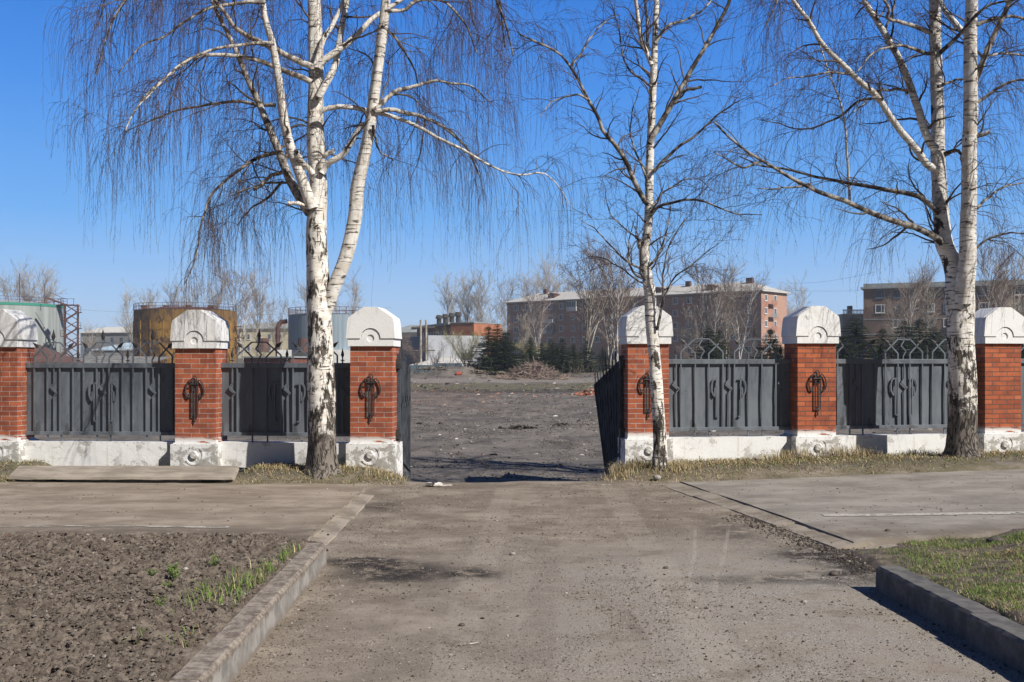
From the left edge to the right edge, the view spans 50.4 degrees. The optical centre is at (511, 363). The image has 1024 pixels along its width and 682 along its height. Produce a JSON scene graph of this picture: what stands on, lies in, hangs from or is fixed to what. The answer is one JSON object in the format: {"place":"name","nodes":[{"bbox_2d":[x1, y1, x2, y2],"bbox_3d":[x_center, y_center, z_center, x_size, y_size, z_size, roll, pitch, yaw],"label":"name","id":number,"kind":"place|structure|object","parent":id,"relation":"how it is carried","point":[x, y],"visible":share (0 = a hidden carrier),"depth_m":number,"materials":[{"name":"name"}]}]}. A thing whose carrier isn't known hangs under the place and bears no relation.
{"place":"outdoors","nodes":[
{"label":"outdoors","id":0,"kind":"place"},
{"bbox_2d":[0,531,327,681],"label":"soil","id":1,"kind":"structure","parent":0,"point":[187,558],"depth_m":6.76,"materials":[{"name":"brown soil"}]},
{"bbox_2d":[125,541,303,647],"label":"grass","id":2,"kind":"structure","parent":1,"relation":"on","point":[249,585],"depth_m":7.24,"materials":[{"name":"green plant"}]},
{"bbox_2d":[0,482,370,538],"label":"path","id":3,"kind":"structure","parent":0,"point":[299,512],"depth_m":12.45,"materials":[{"name":"concrete"}]},
{"bbox_2d":[0,525,229,527],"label":"line marking","id":4,"kind":"object","parent":3,"relation":"on","point":[128,525],"visible":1,"depth_m":10.92,"materials":[{"name":"paint"}]},
{"bbox_2d":[0,358,1023,681],"bbox_3d":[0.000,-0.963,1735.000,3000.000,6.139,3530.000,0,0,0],"label":"ground","id":5,"kind":"structure","parent":0,"point":[718,540],"depth_m":8.67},
{"bbox_2d":[0,309,38,461],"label":"fence pillar","id":6,"kind":"structure","parent":5,"relation":"on","point":[18,334],"depth_m":16.77,"materials":[{"name":"red brick"}]},
{"bbox_2d":[6,254,41,301],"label":"poplar tree","id":7,"kind":"object","parent":5,"relation":"on","point":[23,288],"visible":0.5,"depth_m":261.56,"materials":[{"name":"grey plant"}]},
{"bbox_2d":[0,257,50,301],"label":"bare tree","id":8,"kind":"object","parent":5,"relation":"on","point":[5,288],"visible":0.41,"depth_m":258.45,"materials":[{"name":"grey plant"}]},
{"bbox_2d":[0,273,79,352],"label":"storage tank","id":9,"kind":"object","parent":5,"relation":"on","point":[45,317],"visible":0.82,"depth_m":198.98,"materials":[{"name":"metal"}]},
{"bbox_2d":[24,261,68,303],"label":"poplar tree","id":10,"kind":"object","parent":5,"relation":"on","point":[48,295],"visible":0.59,"depth_m":258.15,"materials":[{"name":"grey plant"}]},
{"bbox_2d":[35,344,82,362],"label":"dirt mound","id":11,"kind":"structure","parent":5,"relation":"on","point":[40,357],"depth_m":91.23,"materials":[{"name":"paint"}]},
{"bbox_2d":[47,291,81,358],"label":"stair tower","id":12,"kind":"structure","parent":5,"relation":"on","point":[77,328],"depth_m":195.38,"materials":[{"name":"orange metal"}]},
{"bbox_2d":[25,440,174,465],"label":"wall","id":13,"kind":"structure","parent":5,"relation":"on","point":[100,453],"depth_m":16.82,"materials":[{"name":"white concrete"}]},
{"bbox_2d":[25,329,174,441],"bbox_3d":[-6.361,0.348,16.937,2.505,1.770,0.064,0,0,3],"label":"fence panel","id":14,"kind":"object","parent":13,"relation":"on","point":[102,398],"visible":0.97,"depth_m":16.94,"materials":[{"name":"paint"}]},
{"bbox_2d":[79,327,132,357],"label":"apartment building","id":15,"kind":"structure","parent":5,"relation":"on","point":[112,332],"depth_m":328.43,"materials":[{"name":"grey paint"}]},
{"bbox_2d":[92,343,132,355],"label":"warehouse","id":16,"kind":"structure","parent":5,"relation":"on","point":[111,349],"depth_m":239.67,"materials":[{"name":"grey paint"}]},
{"bbox_2d":[8,466,238,479],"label":"concrete slab","id":17,"kind":"structure","parent":5,"relation":"on","point":[124,472],"depth_m":15.43,"materials":[{"name":"grey concrete"}]},
{"bbox_2d":[79,356,170,362],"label":"shed","id":18,"kind":"structure","parent":5,"relation":"on","point":[115,359],"depth_m":99.01,"materials":[{"name":"grey paint"}]},
{"bbox_2d":[109,278,158,341],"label":"bare tree","id":19,"kind":"object","parent":5,"relation":"on","point":[130,327],"visible":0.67,"depth_m":248.62,"materials":[{"name":"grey plant"}]},
{"bbox_2d":[133,302,242,362],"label":"storage tank","id":20,"kind":"object","parent":5,"relation":"on","point":[157,319],"visible":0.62,"depth_m":192.03,"materials":[{"name":"orange metal"}]},
{"bbox_2d":[178,270,219,306],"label":"bare tree","id":21,"kind":"object","parent":5,"relation":"on","point":[193,290],"visible":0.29,"depth_m":257.03,"materials":[{"name":"grey plant"}]},
{"bbox_2d":[170,310,230,465],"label":"fence pillar","id":22,"kind":"structure","parent":5,"relation":"on","point":[199,437],"depth_m":16.57,"materials":[{"name":"red brick"}]},
{"bbox_2d":[168,613,263,681],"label":"kerb stone","id":23,"kind":"object","parent":5,"relation":"on","point":[228,651],"visible":0.93,"depth_m":5.86,"materials":[{"name":"concrete"}]},
{"bbox_2d":[209,251,273,360],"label":"birch tree","id":24,"kind":"object","parent":5,"relation":"on","point":[243,306],"visible":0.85,"depth_m":239.35,"materials":[{"name":"brown plant"}]},
{"bbox_2d":[236,260,272,355],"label":"poplar tree","id":25,"kind":"object","parent":5,"relation":"on","point":[260,314],"visible":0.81,"depth_m":244.64,"materials":[{"name":"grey plant"}]},
{"bbox_2d":[237,321,287,357],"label":"apartment building","id":26,"kind":"structure","parent":5,"relation":"on","point":[249,339],"depth_m":318.54,"materials":[{"name":"beige paint"}]},
{"bbox_2d":[236,571,300,640],"bbox_3d":[-1.610,1.630,7.275,0.176,0.238,1.328,-1,0,-1],"label":"kerb stone","id":27,"kind":"object","parent":5,"relation":"on","point":[274,600],"visible":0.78,"depth_m":7.19,"materials":[{"name":"concrete"}]},
{"bbox_2d":[241,356,306,362],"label":"shed","id":28,"kind":"structure","parent":5,"relation":"on","point":[276,359],"depth_m":119.13,"materials":[{"name":"brick"}]},
{"bbox_2d":[258,289,294,347],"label":"bare tree","id":29,"kind":"object","parent":5,"relation":"on","point":[273,327],"visible":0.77,"depth_m":234.46,"materials":[{"name":"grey plant"}]},
{"bbox_2d":[219,441,348,467],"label":"wall","id":30,"kind":"structure","parent":5,"relation":"on","point":[246,454],"depth_m":16.61,"materials":[{"name":"white concrete"}]},
{"bbox_2d":[221,329,349,442],"bbox_3d":[-3.447,0.345,16.692,2.126,1.770,0.064,0,0,6],"label":"fence panel","id":31,"kind":"object","parent":30,"relation":"on","point":[264,399],"visible":0.82,"depth_m":16.72,"materials":[{"name":"paint"}]},
{"bbox_2d":[281,543,326,595],"bbox_3d":[-1.635,1.632,8.575,0.176,0.238,1.228,0,0,-1],"label":"kerb stone","id":32,"kind":"object","parent":5,"relation":"on","point":[308,561],"visible":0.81,"depth_m":8.49,"materials":[{"name":"concrete"}]},
{"bbox_2d":[257,306,362,362],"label":"storage tank","id":33,"kind":"object","parent":5,"relation":"on","point":[297,328],"visible":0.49,"depth_m":171.56,"materials":[{"name":"grey metal"}]},
{"bbox_2d":[309,532,336,544],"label":"kerb stone","id":34,"kind":"object","parent":5,"relation":"on","point":[323,537],"visible":0.16,"depth_m":10.51,"materials":[{"name":"concrete"}]},
{"bbox_2d":[318,517,350,533],"bbox_3d":[-1.888,1.720,11.325,0.306,0.085,1.038,7,0,0],"label":"kerb stone","id":35,"kind":"object","parent":5,"relation":"on","point":[338,523],"visible":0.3,"depth_m":11.32,"materials":[{"name":"concrete"}]},
{"bbox_2d":[329,270,366,313],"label":"bare tree","id":36,"kind":"object","parent":5,"relation":"on","point":[355,297],"visible":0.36,"depth_m":240.46,"materials":[{"name":"grey plant"}]},
{"bbox_2d":[335,504,364,518],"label":"kerb stone","id":37,"kind":"object","parent":5,"relation":"on","point":[350,511],"visible":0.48,"depth_m":12.32,"materials":[{"name":"concrete"}]},
{"bbox_2d":[41,0,686,479],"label":"birch tree","id":38,"kind":"object","parent":5,"relation":"on","point":[323,290],"visible":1,"depth_m":15.78,"materials":[{"name":"white plant"}]},
{"bbox_2d":[346,307,402,475],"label":"fence pillar","id":39,"kind":"structure","parent":5,"relation":"on","point":[374,336],"depth_m":16.27,"materials":[{"name":"red brick"}]},
{"bbox_2d":[396,340,410,480],"bbox_3d":[-1.730,0.828,17.446,0.071,2.423,1.852,0,0,0],"label":"gate leaf","id":40,"kind":"object","parent":39,"relation":"attached to","point":[403,431],"visible":0.94,"depth_m":17.19,"materials":[{"name":"paint"}]},
{"bbox_2d":[414,312,461,335],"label":"factory building","id":41,"kind":"structure","parent":5,"relation":"on","point":[439,325],"depth_m":208.43,"materials":[{"name":"white paint"}]},
{"bbox_2d":[399,335,485,366],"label":"warehouse","id":42,"kind":"structure","parent":5,"relation":"on","point":[436,343],"depth_m":151.43,"materials":[{"name":"white paint"}]},
{"bbox_2d":[428,264,463,324],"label":"poplar tree","id":43,"kind":"object","parent":5,"relation":"on","point":[445,296],"visible":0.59,"depth_m":229.58,"materials":[{"name":"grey plant"}]},
{"bbox_2d":[441,268,484,321],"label":"poplar tree","id":44,"kind":"object","parent":5,"relation":"on","point":[461,304],"visible":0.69,"depth_m":214.97,"materials":[{"name":"grey plant"}]},
{"bbox_2d":[436,324,492,364],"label":"willow bush","id":45,"kind":"object","parent":5,"relation":"on","point":[463,353],"visible":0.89,"depth_m":112.15,"materials":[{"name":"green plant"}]},
{"bbox_2d":[451,322,501,355],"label":"factory building","id":46,"kind":"structure","parent":5,"relation":"on","point":[458,327],"depth_m":198.66,"materials":[{"name":"brick"}]},
{"bbox_2d":[462,264,495,322],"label":"poplar tree","id":47,"kind":"object","parent":5,"relation":"on","point":[478,306],"visible":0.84,"depth_m":211.97,"materials":[{"name":"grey plant"}]},
{"bbox_2d":[462,326,503,366],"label":"spruce tree","id":48,"kind":"object","parent":5,"relation":"on","point":[481,344],"visible":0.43,"depth_m":107.84,"materials":[{"name":"green plant"}]},
{"bbox_2d":[474,324,514,371],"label":"spruce tree","id":49,"kind":"object","parent":5,"relation":"on","point":[495,340],"visible":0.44,"depth_m":103.76,"materials":[{"name":"green plant"}]},
{"bbox_2d":[473,290,515,335],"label":"bare tree","id":50,"kind":"object","parent":5,"relation":"on","point":[503,322],"visible":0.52,"depth_m":235.52,"materials":[{"name":"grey plant"}]},
{"bbox_2d":[475,331,528,374],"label":"spruce tree","id":51,"kind":"object","parent":5,"relation":"on","point":[506,355],"visible":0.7,"depth_m":99.69,"materials":[{"name":"green plant"}]},
{"bbox_2d":[409,352,601,374],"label":"dry weeds","id":52,"kind":"object","parent":5,"relation":"on","point":[582,367],"visible":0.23,"depth_m":101.67,"materials":[{"name":"plant"}]},
{"bbox_2d":[0,444,1023,486],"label":"grass","id":53,"kind":"structure","parent":5,"relation":"on","point":[626,467],"depth_m":16.04,"materials":[{"name":"plant"}]},
{"bbox_2d":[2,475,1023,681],"bbox_3d":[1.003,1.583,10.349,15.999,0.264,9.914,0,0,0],"label":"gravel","id":54,"kind":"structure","parent":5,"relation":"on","point":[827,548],"depth_m":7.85,"materials":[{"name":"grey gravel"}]},
{"bbox_2d":[493,266,539,321],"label":"bare tree","id":55,"kind":"object","parent":5,"relation":"on","point":[508,292],"visible":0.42,"depth_m":319.14,"materials":[{"name":"grey plant"}]},
{"bbox_2d":[477,357,577,379],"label":"brushwood pile","id":56,"kind":"object","parent":5,"relation":"on","point":[534,370],"visible":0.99,"depth_m":91.22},
{"bbox_2d":[518,281,556,357],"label":"birch tree","id":57,"kind":"object","parent":5,"relation":"on","point":[540,318],"visible":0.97,"depth_m":174.23,"materials":[{"name":"brown plant"}]},
{"bbox_2d":[79,370,996,481],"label":"debris","id":58,"kind":"object","parent":5,"relation":"on","point":[537,432],"visible":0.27,"depth_m":32.60,"materials":[{"name":"stone"}]},
{"bbox_2d":[514,258,570,298],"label":"bare tree","id":59,"kind":"object","parent":5,"relation":"on","point":[533,285],"visible":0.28,"depth_m":320.08,"materials":[{"name":"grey plant"}]},
{"bbox_2d":[528,243,563,292],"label":"poplar tree","id":60,"kind":"object","parent":5,"relation":"on","point":[547,284],"visible":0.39,"depth_m":325.39,"materials":[{"name":"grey plant"}]},
{"bbox_2d":[536,340,569,372],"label":"spruce tree","id":61,"kind":"object","parent":5,"relation":"on","point":[550,355],"visible":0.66,"depth_m":105.73,"materials":[{"name":"green plant"}]},
{"bbox_2d":[548,338,582,373],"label":"spruce tree","id":62,"kind":"object","parent":5,"relation":"on","point":[562,353],"visible":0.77,"depth_m":105.68,"materials":[{"name":"green plant"}]},
{"bbox_2d":[549,233,618,356],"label":"bare tree","id":63,"kind":"object","parent":5,"relation":"on","point":[587,321],"visible":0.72,"depth_m":116.12,"materials":[{"name":"brown plant"}]},
{"bbox_2d":[573,340,602,371],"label":"spruce tree","id":64,"kind":"object","parent":5,"relation":"on","point":[586,359],"visible":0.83,"depth_m":107.78,"materials":[{"name":"green plant"}]},
{"bbox_2d":[578,222,642,362],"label":"bare tree","id":65,"kind":"object","parent":5,"relation":"on","point":[606,284],"visible":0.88,"depth_m":95.84,"materials":[{"name":"brown plant"}]},
{"bbox_2d":[582,263,643,364],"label":"bare tree","id":66,"kind":"object","parent":5,"relation":"on","point":[619,312],"visible":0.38,"depth_m":149.30,"materials":[{"name":"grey plant"}]},
{"bbox_2d":[465,0,822,470],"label":"birch tree","id":67,"kind":"object","parent":5,"relation":"on","point":[660,456],"visible":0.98,"depth_m":15.87,"materials":[{"name":"white plant"}]},
{"bbox_2d":[617,305,672,466],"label":"fence pillar","id":68,"kind":"structure","parent":5,"relation":"on","point":[637,421],"depth_m":16.65,"materials":[{"name":"red brick"}]},
{"bbox_2d":[594,342,623,476],"bbox_3d":[1.569,0.845,17.706,0.274,2.396,1.726,0,0,-4],"label":"gate leaf","id":69,"kind":"object","parent":68,"relation":"attached to","point":[608,388],"visible":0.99,"depth_m":17.64,"materials":[{"name":"paint"}]},
{"bbox_2d":[504,277,790,359],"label":"apartment building","id":70,"kind":"structure","parent":5,"relation":"on","point":[566,326],"depth_m":253.26,"materials":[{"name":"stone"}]},
{"bbox_2d":[663,481,711,496],"bbox_3d":[2.313,1.688,14.350,0.368,0.085,1.266,-9,2,-10],"label":"kerb stone","id":71,"kind":"object","parent":5,"relation":"on","point":[685,489],"visible":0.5,"depth_m":14.30,"materials":[{"name":"concrete"}]},
{"bbox_2d":[677,299,715,358],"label":"bare tree","id":72,"kind":"object","parent":5,"relation":"on","point":[688,339],"visible":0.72,"depth_m":164.51,"materials":[{"name":"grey plant"}]},
{"bbox_2d":[687,325,730,358],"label":"spruce tree","id":73,"kind":"object","parent":5,"relation":"on","point":[709,347],"visible":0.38,"depth_m":91.78,"materials":[{"name":"green plant"}]},
{"bbox_2d":[675,242,748,351],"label":"birch tree","id":74,"kind":"object","parent":5,"relation":"on","point":[713,297],"visible":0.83,"depth_m":149.71,"materials":[{"name":"brown plant"}]},
{"bbox_2d":[692,491,748,508],"bbox_3d":[2.551,1.681,13.092,0.366,0.085,1.266,-10,2,-10],"label":"kerb stone","id":75,"kind":"object","parent":5,"relation":"on","point":[716,499],"visible":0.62,"depth_m":13.14,"materials":[{"name":"concrete"}]},
{"bbox_2d":[669,435,790,460],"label":"wall","id":76,"kind":"structure","parent":5,"relation":"on","point":[697,448],"depth_m":17.00,"materials":[{"name":"white concrete"}]},
{"bbox_2d":[669,327,791,436],"bbox_3d":[3.404,0.287,17.121,2.096,1.770,0.064,0,0,-8],"label":"fence panel","id":77,"kind":"object","parent":76,"relation":"on","point":[722,394],"visible":0.94,"depth_m":17.12,"materials":[{"name":"paint"}]},
{"bbox_2d":[710,255,749,357],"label":"poplar tree","id":78,"kind":"object","parent":5,"relation":"on","point":[726,307],"visible":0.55,"depth_m":159.70,"materials":[{"name":"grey plant"}]},
{"bbox_2d":[712,264,773,358],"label":"birch tree","id":79,"kind":"object","parent":5,"relation":"on","point":[736,308],"visible":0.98,"depth_m":144.92,"materials":[{"name":"brown plant"}]},
{"bbox_2d":[749,328,783,358],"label":"spruce tree","id":80,"kind":"object","parent":5,"relation":"on","point":[764,346],"visible":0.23,"depth_m":95.99,"materials":[{"name":"green plant"}]},
{"bbox_2d":[730,506,803,526],"bbox_3d":[2.767,1.683,11.835,0.366,0.084,1.266,-8,2,-10],"label":"kerb stone","id":81,"kind":"object","parent":5,"relation":"on","point":[758,514],"visible":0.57,"depth_m":11.77,"materials":[{"name":"concrete"}]},
{"bbox_2d":[770,270,811,313],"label":"bare tree","id":82,"kind":"object","parent":5,"relation":"on","point":[797,295],"visible":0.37,"depth_m":299.81,"materials":[{"name":"grey plant"}]},
{"bbox_2d":[780,306,840,456],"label":"fence pillar","id":83,"kind":"structure","parent":5,"relation":"on","point":[810,335],"depth_m":17.05,"materials":[{"name":"red brick"}]},
{"bbox_2d":[781,523,870,548],"bbox_3d":[3.006,1.696,10.578,0.365,0.085,1.266,-9,2,-10],"label":"kerb stone","id":84,"kind":"object","parent":5,"relation":"on","point":[822,538],"visible":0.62,"depth_m":10.31,"materials":[{"name":"concrete"}]},
{"bbox_2d":[658,0,1023,457],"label":"birch tree","id":85,"kind":"object","parent":5,"relation":"on","point":[962,438],"visible":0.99,"depth_m":16.30,"materials":[{"name":"white plant"}]},
{"bbox_2d":[836,306,862,357],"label":"apartment building","id":86,"kind":"structure","parent":5,"relation":"on","point":[849,314],"depth_m":214.00,"materials":[{"name":"grey paint"}]},
{"bbox_2d":[836,316,885,358],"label":"spruce tree","id":87,"kind":"object","parent":5,"relation":"on","point":[860,343],"visible":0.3,"depth_m":87.67,"materials":[{"name":"green plant"}]},
{"bbox_2d":[868,328,906,358],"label":"spruce tree","id":88,"kind":"object","parent":5,"relation":"on","point":[885,345],"visible":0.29,"depth_m":91.77,"materials":[{"name":"green plant"}]},
{"bbox_2d":[838,433,945,455],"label":"wall","id":89,"kind":"structure","parent":5,"relation":"on","point":[890,443],"depth_m":17.45,"materials":[{"name":"white concrete"}]},
{"bbox_2d":[836,327,976,434],"bbox_3d":[6.332,0.283,17.605,2.620,1.770,0.064,0,0,-10],"label":"fence panel","id":90,"kind":"object","parent":89,"relation":"on","point":[885,393],"visible":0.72,"depth_m":17.57,"materials":[{"name":"paint"}]},
{"bbox_2d":[877,291,918,355],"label":"bare tree","id":91,"kind":"object","parent":5,"relation":"on","point":[892,328],"visible":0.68,"depth_m":159.23,"materials":[{"name":"grey plant"}]},
{"bbox_2d":[877,321,935,358],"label":"spruce tree","id":92,"kind":"object","parent":5,"relation":"on","point":[908,345],"visible":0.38,"depth_m":91.62,"materials":[{"name":"green plant"}]},
{"bbox_2d":[886,260,936,349],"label":"birch tree","id":93,"kind":"object","parent":5,"relation":"on","point":[913,303],"visible":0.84,"depth_m":139.33,"materials":[{"name":"brown plant"}]},
{"bbox_2d":[899,319,945,357],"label":"spruce tree","id":94,"kind":"object","parent":5,"relation":"on","point":[918,321],"visible":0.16,"depth_m":93.78,"materials":[{"name":"green plant"}]},
{"bbox_2d":[901,254,944,338],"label":"poplar tree","id":95,"kind":"object","parent":5,"relation":"on","point":[927,298],"visible":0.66,"depth_m":149.94,"materials":[{"name":"grey plant"}]},
{"bbox_2d":[912,328,946,358],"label":"spruce tree","id":96,"kind":"object","parent":5,"relation":"on","point":[938,353],"visible":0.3,"depth_m":91.80,"materials":[{"name":"green plant"}]},
{"bbox_2d":[875,566,999,640],"bbox_3d":[2.852,1.633,7.385,0.208,0.240,1.510,1,0,-2],"label":"kerb stone","id":97,"kind":"object","parent":5,"relation":"on","point":[948,609],"visible":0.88,"depth_m":7.28,"materials":[{"name":"concrete"}]},
{"bbox_2d":[860,279,1023,358],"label":"apartment building","id":98,"kind":"structure","parent":5,"relation":"on","point":[873,295],"depth_m":204.39,"materials":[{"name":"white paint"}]},
{"bbox_2d":[966,613,1023,673],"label":"kerb stone","id":99,"kind":"object","parent":5,"relation":"on","point":[1000,638],"visible":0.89,"depth_m":6.27,"materials":[{"name":"concrete"}]},
{"bbox_2d":[975,307,1023,452],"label":"fence pillar","id":100,"kind":"structure","parent":5,"relation":"on","point":[998,364],"depth_m":17.62,"materials":[{"name":"red brick"}]},
{"bbox_2d":[975,221,1023,309],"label":"birch tree","id":101,"kind":"object","parent":5,"relation":"on","point":[998,303],"visible":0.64,"depth_m":129.01,"materials":[{"name":"brown plant"}]},
{"bbox_2d":[986,245,1023,347],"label":"bare tree","id":102,"kind":"object","parent":5,"relation":"on","point":[1013,306],"visible":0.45,"depth_m":140.37,"materials":[{"name":"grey plant"}]},
{"bbox_3d":[9.451,1.401,18.144,2.446,0.527,0.255,0,0,-9],"label":"low wall","id":103,"kind":"object","parent":5,"relation":"on","visible":0},
{"bbox_2d":[1021,344,1023,426],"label":"fence panel","id":104,"kind":"object","parent":103,"relation":"on","point":[1022,392],"visible":0.24,"depth_m":17.99,"materials":[{"name":"paint"}]},
{"bbox_2d":[0,0,1023,356],"label":"sky","id":105,"kind":"structure","parent":0,"point":[37,218],"materials":[{"name":"blue"}]},
{"bbox_2d":[683,469,1023,545],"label":"path","id":106,"kind":"structure","parent":0,"point":[970,491],"depth_m":12.59,"materials":[{"name":"concrete"}]},
{"bbox_2d":[822,512,1023,515],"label":"line marking","id":107,"kind":"object","parent":106,"relation":"on","point":[951,513],"visible":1,"depth_m":11.59,"materials":[{"name":"paint"}]},
{"bbox_2d":[850,528,1023,625],"bbox_3d":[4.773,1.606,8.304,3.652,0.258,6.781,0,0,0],"label":"grass","id":108,"kind":"structure","parent":0,"point":[968,574],"depth_m":8.79,"materials":[{"name":"green plant"}]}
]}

